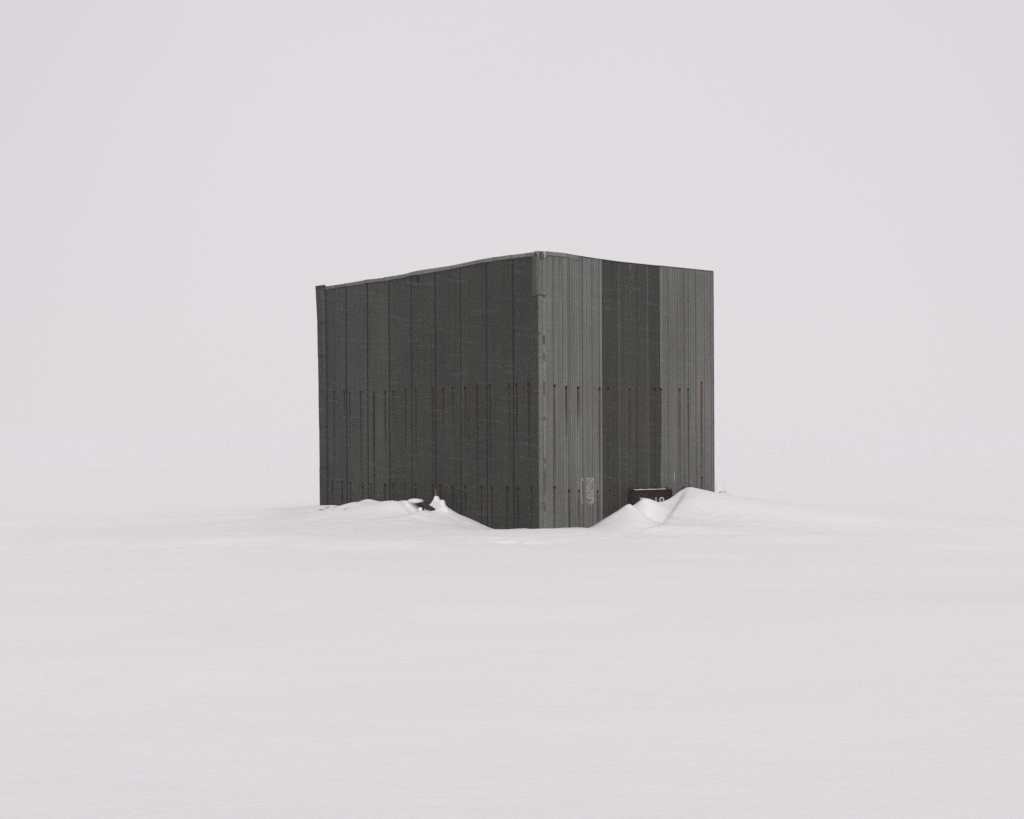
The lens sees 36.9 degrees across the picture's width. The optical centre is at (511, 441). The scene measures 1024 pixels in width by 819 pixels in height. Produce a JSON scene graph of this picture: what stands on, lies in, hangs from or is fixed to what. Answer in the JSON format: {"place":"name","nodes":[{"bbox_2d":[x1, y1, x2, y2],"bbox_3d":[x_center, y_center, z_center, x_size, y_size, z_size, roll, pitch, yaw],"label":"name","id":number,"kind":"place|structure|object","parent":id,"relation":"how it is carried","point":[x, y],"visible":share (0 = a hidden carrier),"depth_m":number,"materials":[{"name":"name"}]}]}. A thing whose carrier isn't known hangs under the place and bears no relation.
{"place":"outdoors","nodes":[
{"label":"outdoors","id":0,"kind":"place"},
{"bbox_2d":[0,443,1023,818],"bbox_3d":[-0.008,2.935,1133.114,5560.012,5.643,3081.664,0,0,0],"label":"snow ground","id":1,"kind":"structure","parent":0,"point":[830,631],"depth_m":11.96,"materials":[{"name":"white snow"}]},
{"bbox_2d":[429,496,449,511],"bbox_3d":[-1.405,1.240,29.827,0.142,0.352,0.553,0,0,-41],"label":"snow horn","id":2,"kind":"object","parent":1,"relation":"on","point":[436,502],"visible":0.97,"depth_m":29.77,"materials":[{"name":"white snow"}]},
{"bbox_2d":[315,251,714,528],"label":"metal shed","id":3,"kind":"structure","parent":1,"relation":"on","point":[437,429],"depth_m":30.07,"materials":[{"name":"metal"}]},
{"bbox_2d":[586,478,593,504],"bbox_3d":[1.482,0.961,29.118,0.215,0.547,0.005,0,0,-41],"label":"torn poster","id":4,"kind":"object","parent":3,"relation":"attached to","point":[590,495],"visible":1,"depth_m":29.12,"materials":[{"name":"paper"}]},
{"bbox_2d":[629,489,671,505],"bbox_3d":[2.717,1.266,30.030,1.108,0.650,0.114,0,0,-41],"label":"sign board","id":5,"kind":"object","parent":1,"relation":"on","point":[657,495],"visible":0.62,"depth_m":29.97,"materials":[{"name":"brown paint"}]},
{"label":"broken board","id":6,"kind":"object","parent":1,"relation":"on","visible":0},
{"bbox_2d":[408,498,422,503],"bbox_3d":[-1.903,1.184,30.401,0.248,0.102,0.254,0,0,-43],"label":"snow lump","id":7,"kind":"object","parent":6,"relation":"on","point":[414,500],"visible":1,"depth_m":30.32,"materials":[{"name":"white snow"}]},
{"bbox_2d":[0,0,1023,443],"label":"sky","id":8,"kind":"structure","parent":0,"point":[907,139],"materials":[{"name":"white"}]},
{"bbox_2d":[12,58,1013,545],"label":"blowing snow","id":9,"kind":"structure","parent":0,"point":[494,360],"depth_m":23.76,"materials":[{"name":"white snow"}]}
]}

